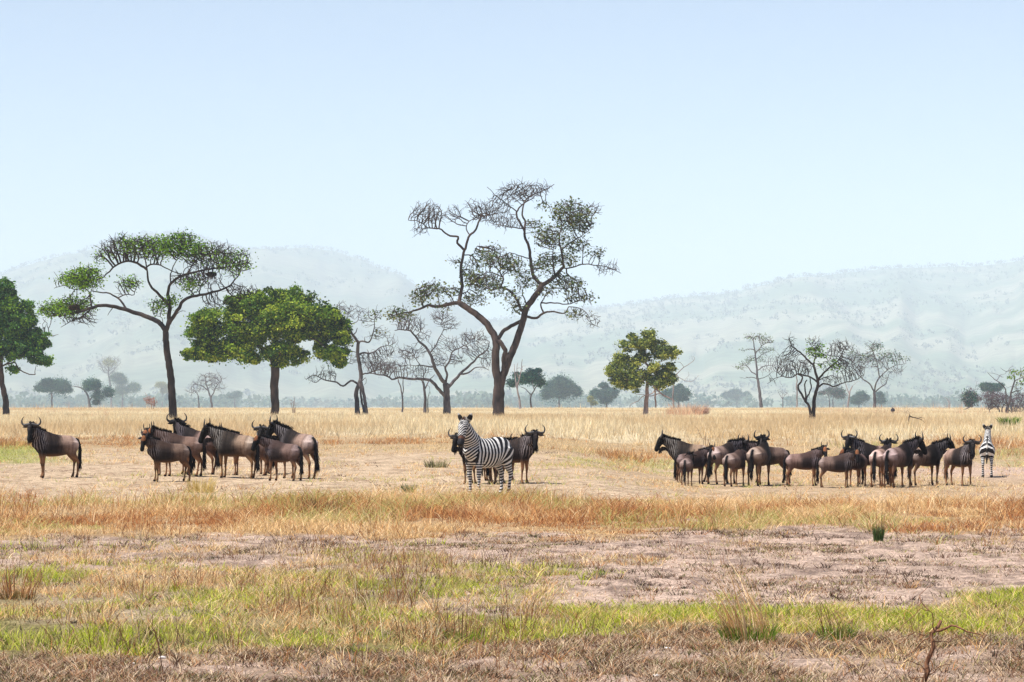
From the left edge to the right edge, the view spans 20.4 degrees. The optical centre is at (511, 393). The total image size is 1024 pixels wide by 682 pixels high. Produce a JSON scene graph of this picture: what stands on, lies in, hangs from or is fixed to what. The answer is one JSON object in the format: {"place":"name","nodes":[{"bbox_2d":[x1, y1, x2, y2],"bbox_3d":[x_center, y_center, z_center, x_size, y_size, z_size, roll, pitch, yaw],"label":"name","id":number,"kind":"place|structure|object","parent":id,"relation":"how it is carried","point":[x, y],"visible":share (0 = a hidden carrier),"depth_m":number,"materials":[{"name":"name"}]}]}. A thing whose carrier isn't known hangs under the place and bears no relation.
{"place":"outdoors","nodes":[
{"label":"outdoors","id":0,"kind":"place"},
{"bbox_2d":[0,231,480,407],"bbox_3d":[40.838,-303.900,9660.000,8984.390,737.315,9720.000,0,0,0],"label":"hill","id":1,"kind":"structure","parent":0,"point":[147,370],"depth_m":7512.24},
{"bbox_2d":[0,408,1023,681],"bbox_3d":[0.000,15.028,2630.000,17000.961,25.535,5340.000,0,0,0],"label":"ground","id":2,"kind":"structure","parent":0,"point":[382,462],"depth_m":42.75,"materials":[{"name":"beige soil"}]},
{"bbox_2d":[0,564,44,599],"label":"grass clump","id":3,"kind":"object","parent":2,"relation":"on","point":[15,591],"visible":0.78,"depth_m":31.67,"materials":[{"name":"beige plant"}]},
{"bbox_2d":[0,275,57,414],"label":"leafy tree","id":4,"kind":"object","parent":2,"relation":"on","point":[22,336],"visible":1,"depth_m":299.52,"materials":[{"name":"green plant"}]},
{"bbox_2d":[21,417,81,477],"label":"wildebeest","id":5,"kind":"object","parent":2,"relation":"on","point":[45,443],"visible":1,"depth_m":77.63},
{"bbox_2d":[32,374,74,406],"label":"round tree","id":6,"kind":"object","parent":2,"relation":"on","point":[56,386],"visible":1,"depth_m":1467.17,"materials":[{"name":"grey plant"}]},
{"bbox_2d":[71,374,117,407],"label":"leaning tree","id":7,"kind":"object","parent":2,"relation":"on","point":[94,386],"visible":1,"depth_m":1148.64,"materials":[{"name":"grey plant"}]},
{"bbox_2d":[96,355,120,407],"bbox_3d":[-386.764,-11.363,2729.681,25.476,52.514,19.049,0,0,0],"label":"bare tree","id":8,"kind":"object","parent":2,"relation":"on","point":[106,362],"visible":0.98,"depth_m":2729.17,"materials":[{"name":"grey plant"}]},
{"bbox_2d":[106,371,144,406],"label":"round tree","id":9,"kind":"object","parent":2,"relation":"on","point":[120,387],"visible":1,"depth_m":2728.57,"materials":[{"name":"grey plant"}]},
{"bbox_2d":[33,226,258,419],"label":"acacia tree","id":10,"kind":"object","parent":2,"relation":"on","point":[81,280],"visible":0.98,"depth_m":222.77,"materials":[{"name":"green plant"}]},
{"bbox_2d":[68,304,79,310],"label":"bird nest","id":11,"kind":"object","parent":10,"relation":"on","point":[72,307],"visible":1,"depth_m":223.19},
{"bbox_2d":[143,393,157,408],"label":"pink bush","id":12,"kind":"object","parent":2,"relation":"on","point":[151,401],"visible":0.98,"depth_m":419.82,"materials":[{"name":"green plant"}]},
{"bbox_2d":[155,381,167,406],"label":"round tree","id":13,"kind":"object","parent":2,"relation":"on","point":[163,385],"visible":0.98,"depth_m":3042.84,"materials":[{"name":"grey plant"}]},
{"bbox_2d":[138,429,193,481],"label":"wildebeest","id":14,"kind":"object","parent":2,"relation":"on","point":[159,450],"visible":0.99,"depth_m":74.15},
{"bbox_2d":[142,424,195,474],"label":"wildebeest","id":15,"kind":"object","parent":2,"relation":"on","point":[193,458],"visible":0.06,"depth_m":79.96},
{"bbox_2d":[147,421,207,476],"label":"wildebeest","id":16,"kind":"object","parent":2,"relation":"on","point":[192,443],"visible":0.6,"depth_m":78.53},
{"bbox_2d":[166,413,220,474],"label":"wildebeest","id":17,"kind":"object","parent":2,"relation":"on","point":[180,427],"visible":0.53,"depth_m":80.92},
{"bbox_2d":[184,474,218,492],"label":"grass clump","id":18,"kind":"object","parent":2,"relation":"on","point":[199,485],"visible":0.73,"depth_m":66.15,"materials":[{"name":"beige plant"}]},
{"bbox_2d":[187,370,227,407],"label":"bare tree","id":19,"kind":"object","parent":2,"relation":"on","point":[211,384],"visible":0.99,"depth_m":1059.81,"materials":[{"name":"grey plant"}]},
{"bbox_2d":[198,418,260,478],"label":"wildebeest","id":20,"kind":"object","parent":2,"relation":"on","point":[226,442],"visible":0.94,"depth_m":77.05},
{"bbox_2d":[227,390,242,407],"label":"round bush","id":21,"kind":"object","parent":2,"relation":"on","point":[234,395],"visible":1,"depth_m":2938.06,"materials":[{"name":"grey plant"}]},
{"bbox_2d":[212,423,272,475],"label":"wildebeest","id":22,"kind":"object","parent":2,"relation":"on","point":[264,457],"visible":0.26,"depth_m":79.69},
{"bbox_2d":[251,420,277,473],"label":"wildebeest","id":23,"kind":"object","parent":2,"relation":"on","point":[262,428],"visible":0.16,"depth_m":80.57},
{"bbox_2d":[179,281,354,415],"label":"leafy tree","id":24,"kind":"object","parent":2,"relation":"on","point":[246,327],"visible":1,"depth_m":285.90,"materials":[{"name":"green plant"}]},
{"bbox_2d":[251,431,303,480],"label":"wildebeest","id":25,"kind":"object","parent":2,"relation":"on","point":[276,451],"visible":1,"depth_m":74.58},
{"bbox_2d":[265,415,320,478],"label":"wildebeest","id":26,"kind":"object","parent":2,"relation":"on","point":[306,443],"visible":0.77,"depth_m":76.58},
{"bbox_2d":[0,536,625,619],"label":"dry grass","id":27,"kind":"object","parent":2,"relation":"on","point":[217,595],"visible":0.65,"depth_m":34.12,"materials":[{"name":"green plant"}]},
{"bbox_2d":[291,494,358,513],"bbox_3d":[-3.592,2.117,54.485,1.387,0.420,1.463,0,0,-44],"label":"grass clump","id":28,"kind":"object","parent":2,"relation":"on","point":[334,507],"visible":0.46,"depth_m":54.42,"materials":[{"name":"brown plant"}]},
{"bbox_2d":[306,301,398,414],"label":"bare tree","id":29,"kind":"object","parent":2,"relation":"on","point":[359,383],"visible":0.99,"depth_m":289.51,"materials":[{"name":"grey bark"}]},
{"bbox_2d":[398,354,405,411],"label":"sapling tree","id":30,"kind":"object","parent":2,"relation":"on","point":[401,389],"visible":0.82,"depth_m":344.90,"materials":[{"name":"grey plant"}]},
{"bbox_2d":[400,483,420,492],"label":"dry grass tuft","id":31,"kind":"object","parent":2,"relation":"on","point":[407,488],"visible":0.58,"depth_m":65.86,"materials":[{"name":"green plant"}]},
{"bbox_2d":[408,368,434,412],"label":"sapling tree","id":32,"kind":"object","parent":2,"relation":"on","point":[425,407],"visible":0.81,"depth_m":329.80,"materials":[{"name":"grey plant"}]},
{"bbox_2d":[363,310,491,413],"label":"bare tree","id":33,"kind":"object","parent":2,"relation":"on","point":[445,393],"visible":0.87,"depth_m":307.38,"materials":[{"name":"grey plant"}]},
{"bbox_2d":[424,458,452,467],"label":"grass clump","id":34,"kind":"object","parent":2,"relation":"on","point":[432,464],"visible":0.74,"depth_m":88.23,"materials":[{"name":"beige plant"}]},
{"bbox_2d":[423,595,491,641],"bbox_3d":[-0.552,2.087,26.598,0.780,0.494,0.671,0,0,-40],"label":"grass clump","id":35,"kind":"object","parent":2,"relation":"on","point":[462,631],"visible":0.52,"depth_m":26.56,"materials":[{"name":"beige plant"}]},
{"bbox_2d":[448,428,498,483],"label":"wildebeest","id":36,"kind":"object","parent":2,"relation":"on","point":[455,448],"visible":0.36,"depth_m":71.93},
{"bbox_2d":[458,413,513,495],"bbox_3d":[-0.671,1.364,63.969,0.584,1.873,2.023,0,0,42],"label":"zebra","id":37,"kind":"object","parent":2,"relation":"on","point":[479,453],"visible":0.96,"depth_m":63.77},
{"bbox_2d":[466,434,517,483],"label":"wildebeest","id":38,"kind":"object","parent":2,"relation":"on","point":[507,438],"visible":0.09,"depth_m":73.01},
{"bbox_2d":[481,463,513,480],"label":"wildebeest","id":39,"kind":"object","parent":2,"relation":"on","point":[485,477],"visible":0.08,"depth_m":74.64},
{"bbox_2d":[383,177,619,415],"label":"tall tree","id":40,"kind":"object","parent":2,"relation":"on","point":[499,377],"visible":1,"depth_m":272.73,"materials":[{"name":"green plant"}]},
{"bbox_2d":[1,433,1021,501],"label":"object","id":41,"kind":"object","parent":2,"relation":"on","point":[475,472],"visible":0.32,"depth_m":89.92,"materials":[{"name":"yellow plant"}]},
{"bbox_2d":[0,515,1023,675],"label":"dry stems","id":42,"kind":"object","parent":2,"relation":"on","point":[376,561],"visible":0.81,"depth_m":30.70,"materials":[{"name":"beige plant"}]},
{"bbox_2d":[0,389,1023,407],"bbox_3d":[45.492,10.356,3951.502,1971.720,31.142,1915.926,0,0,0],"label":"woodland","id":43,"kind":"object","parent":2,"relation":"on","point":[470,400],"visible":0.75,"depth_m":3350.61,"materials":[{"name":"green plant"}]},
{"bbox_2d":[0,523,1023,617],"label":"soil tufts","id":44,"kind":"object","parent":2,"relation":"on","point":[748,569],"visible":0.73,"depth_m":39.55,"materials":[{"name":"brown plant"}]},
{"bbox_2d":[0,440,1023,502],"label":"open stubble","id":45,"kind":"object","parent":2,"relation":"on","point":[28,448],"visible":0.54,"depth_m":87.15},
{"bbox_2d":[0,422,1023,470],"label":"grass","id":46,"kind":"structure","parent":2,"relation":"on","point":[608,452],"depth_m":138.21,"materials":[{"name":"beige plant"}]},
{"bbox_2d":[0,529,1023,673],"bbox_3d":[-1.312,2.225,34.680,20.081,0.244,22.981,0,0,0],"label":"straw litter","id":47,"kind":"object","parent":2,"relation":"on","point":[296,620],"visible":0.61,"depth_m":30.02,"materials":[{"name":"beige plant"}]},
{"bbox_2d":[0,526,1023,681],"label":"dark tufts","id":48,"kind":"object","parent":2,"relation":"on","point":[679,578],"visible":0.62,"depth_m":35.32,"materials":[{"name":"brown plant"}]},
{"bbox_2d":[0,401,1023,422],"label":"tufts","id":49,"kind":"object","parent":2,"relation":"on","point":[827,410],"visible":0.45,"depth_m":319.76,"materials":[{"name":"beige plant"}]},
{"bbox_2d":[0,483,1023,618],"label":"stubble","id":50,"kind":"object","parent":2,"relation":"on","point":[599,550],"visible":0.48,"depth_m":40.98,"materials":[{"name":"brown plant"}]},
{"bbox_2d":[485,425,545,483],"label":"wildebeest","id":51,"kind":"object","parent":2,"relation":"on","point":[524,446],"visible":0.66,"depth_m":72.39},
{"bbox_2d":[514,359,522,408],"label":"bare tree","id":52,"kind":"object","parent":2,"relation":"on","point":[517,383],"visible":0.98,"depth_m":420.06,"materials":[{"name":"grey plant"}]},
{"bbox_2d":[505,368,547,406],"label":"leafy tree","id":53,"kind":"object","parent":2,"relation":"on","point":[530,376],"visible":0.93,"depth_m":559.20,"materials":[{"name":"green plant"}]},
{"bbox_2d":[509,573,576,617],"bbox_3d":[0.395,2.058,29.197,0.878,0.499,0.772,0,0,-10],"label":"grass clump","id":54,"kind":"object","parent":2,"relation":"on","point":[530,608],"visible":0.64,"depth_m":29.18,"materials":[{"name":"beige plant"}]},
{"bbox_2d":[538,372,584,406],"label":"round tree","id":55,"kind":"object","parent":2,"relation":"on","point":[559,387],"visible":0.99,"depth_m":1467.27,"materials":[{"name":"grey plant"}]},
{"bbox_2d":[587,395,597,405],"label":"pale bush","id":56,"kind":"object","parent":2,"relation":"on","point":[591,400],"visible":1,"depth_m":1258.96,"materials":[{"name":"green plant"}]},
{"bbox_2d":[586,382,621,407],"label":"round bush","id":57,"kind":"object","parent":2,"relation":"on","point":[609,395],"visible":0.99,"depth_m":1397.84,"materials":[{"name":"grey plant"}]},
{"bbox_2d":[603,327,683,414],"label":"leafy tree","id":58,"kind":"object","parent":2,"relation":"on","point":[620,373],"visible":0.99,"depth_m":307.19,"materials":[{"name":"leaf"},{"name":"brown bark"}]},
{"bbox_2d":[660,383,694,405],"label":"round bush","id":59,"kind":"object","parent":2,"relation":"on","point":[682,393],"visible":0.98,"depth_m":1397.92,"materials":[{"name":"grey plant"}]},
{"bbox_2d":[654,430,713,481],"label":"wildebeest","id":60,"kind":"object","parent":2,"relation":"on","point":[674,447],"visible":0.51,"depth_m":88.47},
{"bbox_2d":[672,357,698,407],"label":"bare tree","id":61,"kind":"object","parent":2,"relation":"on","point":[682,379],"visible":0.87,"depth_m":430.03,"materials":[{"name":"grey plant"}]},
{"bbox_2d":[665,401,706,415],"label":"tall grass mound","id":62,"kind":"object","parent":2,"relation":"on","point":[687,411],"depth_m":291.70,"materials":[{"name":"beige plant"}]},
{"bbox_2d":[680,449,696,485],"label":"wildebeest","id":63,"kind":"object","parent":2,"relation":"on","point":[687,462],"visible":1,"depth_m":83.34},
{"bbox_2d":[673,442,715,483],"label":"wildebeest","id":64,"kind":"object","parent":2,"relation":"on","point":[700,459],"visible":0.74,"depth_m":86.19},
{"bbox_2d":[690,404,710,414],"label":"tall grass mound","id":65,"kind":"object","parent":2,"relation":"on","point":[706,410],"depth_m":299.60,"materials":[{"name":"beige plant"}]},
{"bbox_2d":[705,434,748,484],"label":"wildebeest","id":66,"kind":"object","parent":2,"relation":"on","point":[731,445],"visible":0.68,"depth_m":86.23},
{"bbox_2d":[679,556,785,645],"bbox_3d":[1.970,1.903,26.360,1.092,0.843,1.144,0,0,-44],"label":"grass clump","id":67,"kind":"object","parent":2,"relation":"on","point":[746,631],"visible":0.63,"depth_m":26.32,"materials":[{"name":"beige plant"}]},
{"bbox_2d":[719,387,751,407],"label":"round tree","id":68,"kind":"object","parent":2,"relation":"on","point":[735,394],"visible":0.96,"depth_m":3146.88,"materials":[{"name":"grey plant"}]},
{"bbox_2d":[722,447,753,486],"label":"wildebeest","id":69,"kind":"object","parent":2,"relation":"on","point":[735,460],"visible":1,"depth_m":84.01},
{"bbox_2d":[732,333,777,407],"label":"acacia tree","id":70,"kind":"object","parent":2,"relation":"on","point":[758,382],"visible":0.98,"depth_m":620.54,"materials":[{"name":"grey plant"}]},
{"bbox_2d":[746,430,770,485],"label":"wildebeest","id":71,"kind":"object","parent":2,"relation":"on","point":[759,455],"visible":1,"depth_m":84.69},
{"bbox_2d":[742,435,792,482],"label":"wildebeest","id":72,"kind":"object","parent":2,"relation":"on","point":[779,455],"visible":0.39,"depth_m":87.14},
{"bbox_2d":[778,387,787,407],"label":"bare tree","id":73,"kind":"object","parent":2,"relation":"on","point":[782,397],"visible":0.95,"depth_m":1120.07,"materials":[{"name":"grey plant"}]},
{"bbox_2d":[796,370,797,406],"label":"bare tree","id":74,"kind":"object","parent":2,"relation":"on","point":[796,391],"visible":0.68,"depth_m":520.06,"materials":[{"name":"grey plant"}]},
{"bbox_2d":[782,442,829,485],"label":"wildebeest","id":75,"kind":"object","parent":2,"relation":"on","point":[808,460],"visible":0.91,"depth_m":84.85},
{"bbox_2d":[767,333,864,417],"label":"bare tree","id":76,"kind":"object","parent":2,"relation":"on","point":[821,355],"visible":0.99,"depth_m":235.49,"materials":[{"name":"brown plant"}]},
{"bbox_2d":[804,594,859,641],"bbox_3d":[2.966,2.066,26.438,0.576,0.489,0.541,0,0,41],"label":"grass clump","id":77,"kind":"object","parent":2,"relation":"on","point":[841,630],"visible":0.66,"depth_m":26.39,"materials":[{"name":"green plant"}]},
{"bbox_2d":[818,385,847,407],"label":"tree","id":78,"kind":"object","parent":2,"relation":"on","point":[836,391],"visible":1,"depth_m":1259.20,"materials":[{"name":"grey plant"}]},
{"bbox_2d":[815,445,861,487],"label":"wildebeest","id":79,"kind":"object","parent":2,"relation":"on","point":[844,462],"visible":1,"depth_m":83.04},
{"bbox_2d":[842,375,861,407],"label":"bare tree","id":80,"kind":"object","parent":2,"relation":"on","point":[848,393],"visible":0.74,"depth_m":520.04,"materials":[{"name":"grey plant"}]},
{"bbox_2d":[839,445,867,486],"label":"wildebeest","id":81,"kind":"object","parent":2,"relation":"on","point":[861,464],"visible":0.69,"depth_m":84.36},
{"bbox_2d":[847,389,869,407],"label":"round tree","id":82,"kind":"object","parent":2,"relation":"on","point":[859,398],"visible":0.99,"depth_m":1608.36,"materials":[{"name":"grey plant"}]},
{"bbox_2d":[841,429,897,484],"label":"wildebeest","id":83,"kind":"object","parent":2,"relation":"on","point":[865,448],"visible":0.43,"depth_m":85.52},
{"bbox_2d":[847,340,910,407],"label":"acacia tree","id":84,"kind":"object","parent":2,"relation":"on","point":[867,357],"visible":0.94,"depth_m":559.39,"materials":[{"name":"grey plant"}]},
{"bbox_2d":[872,504,886,541],"bbox_3d":[5.734,2.001,44.572,0.278,0.668,0.272,0,0,-41],"label":"green shrub","id":85,"kind":"object","parent":2,"relation":"on","point":[878,535],"visible":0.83,"depth_m":44.52,"materials":[{"name":"green plant"}]},
{"bbox_2d":[876,391,887,406],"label":"round bush","id":86,"kind":"object","parent":2,"relation":"on","point":[880,398],"visible":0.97,"depth_m":1608.45,"materials":[{"name":"grey plant"}]},
{"bbox_2d":[869,434,898,486],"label":"wildebeest","id":87,"kind":"object","parent":2,"relation":"on","point":[875,457],"visible":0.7,"depth_m":83.52},
{"bbox_2d":[883,432,927,487],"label":"wildebeest","id":88,"kind":"object","parent":2,"relation":"on","point":[902,454],"visible":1,"depth_m":83.14},
{"bbox_2d":[874,584,983,681],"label":"dead branch","id":89,"kind":"object","parent":2,"relation":"on","point":[927,673],"visible":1,"depth_m":22.02,"materials":[{"name":"brown wood"}]},
{"bbox_2d":[907,433,955,485],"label":"wildebeest","id":90,"kind":"object","parent":2,"relation":"on","point":[936,451],"visible":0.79,"depth_m":85.42},
{"bbox_2d":[943,435,981,485],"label":"wildebeest","id":91,"kind":"object","parent":2,"relation":"on","point":[963,456],"visible":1,"depth_m":84.30},
{"bbox_2d":[958,381,986,406],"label":"round bush","id":92,"kind":"object","parent":2,"relation":"on","point":[969,395],"visible":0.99,"depth_m":599.63,"materials":[{"name":"green plant"}]},
{"bbox_2d":[979,424,994,477],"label":"zebra","id":93,"kind":"object","parent":2,"relation":"on","point":[987,450],"visible":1,"depth_m":93.49},
{"bbox_2d":[977,381,1006,406],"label":"round tree","id":94,"kind":"object","parent":2,"relation":"on","point":[991,387],"visible":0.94,"depth_m":979.04,"materials":[{"name":"grey plant"}]},
{"bbox_2d":[977,390,1023,412],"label":"thorn bush","id":95,"kind":"object","parent":2,"relation":"on","point":[988,396],"visible":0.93,"depth_m":344.63,"materials":[{"name":"grey plant"}]},
{"bbox_2d":[987,366,1023,412],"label":"bare tree","id":96,"kind":"object","parent":2,"relation":"on","point":[1011,392],"visible":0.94,"depth_m":329.93,"materials":[{"name":"grey plant"}]},
{"bbox_2d":[996,416,1021,427],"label":"green shrub","id":97,"kind":"object","parent":2,"relation":"on","point":[1005,420],"visible":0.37,"depth_m":189.84,"materials":[{"name":"green plant"}]},
{"bbox_2d":[0,475,1023,546],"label":"straw grass","id":98,"kind":"structure","parent":0,"point":[253,515],"depth_m":52.20,"materials":[{"name":"beige plant"}]},
{"bbox_2d":[0,620,1023,681],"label":"short grass","id":99,"kind":"structure","parent":0,"point":[15,666],"depth_m":24.13,"materials":[{"name":"plant"}]},
{"bbox_2d":[0,407,1023,450],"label":"tall pale grass","id":100,"kind":"structure","parent":0,"point":[412,420],"depth_m":198.90,"materials":[{"name":"beige plant"}]},
{"bbox_2d":[0,581,1023,657],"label":"green grass","id":101,"kind":"structure","parent":0,"point":[927,615],"depth_m":28.10,"materials":[{"name":"green plant"}]},
{"bbox_2d":[0,0,1023,320],"label":"sky","id":102,"kind":"structure","parent":0,"point":[723,144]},
{"bbox_2d":[279,260,1023,407],"bbox_3d":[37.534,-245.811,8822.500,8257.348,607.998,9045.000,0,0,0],"label":"hill","id":103,"kind":"structure","parent":0,"point":[978,328],"depth_m":7282.49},
{"bbox_2d":[0,227,1023,407],"bbox_3d":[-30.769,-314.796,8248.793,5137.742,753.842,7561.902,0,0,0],"label":"hillside woodland","id":104,"kind":"object","parent":103,"relation":"on","point":[589,361],"visible":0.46,"depth_m":8174.70,"materials":[{"name":"green plant"}]}
]}

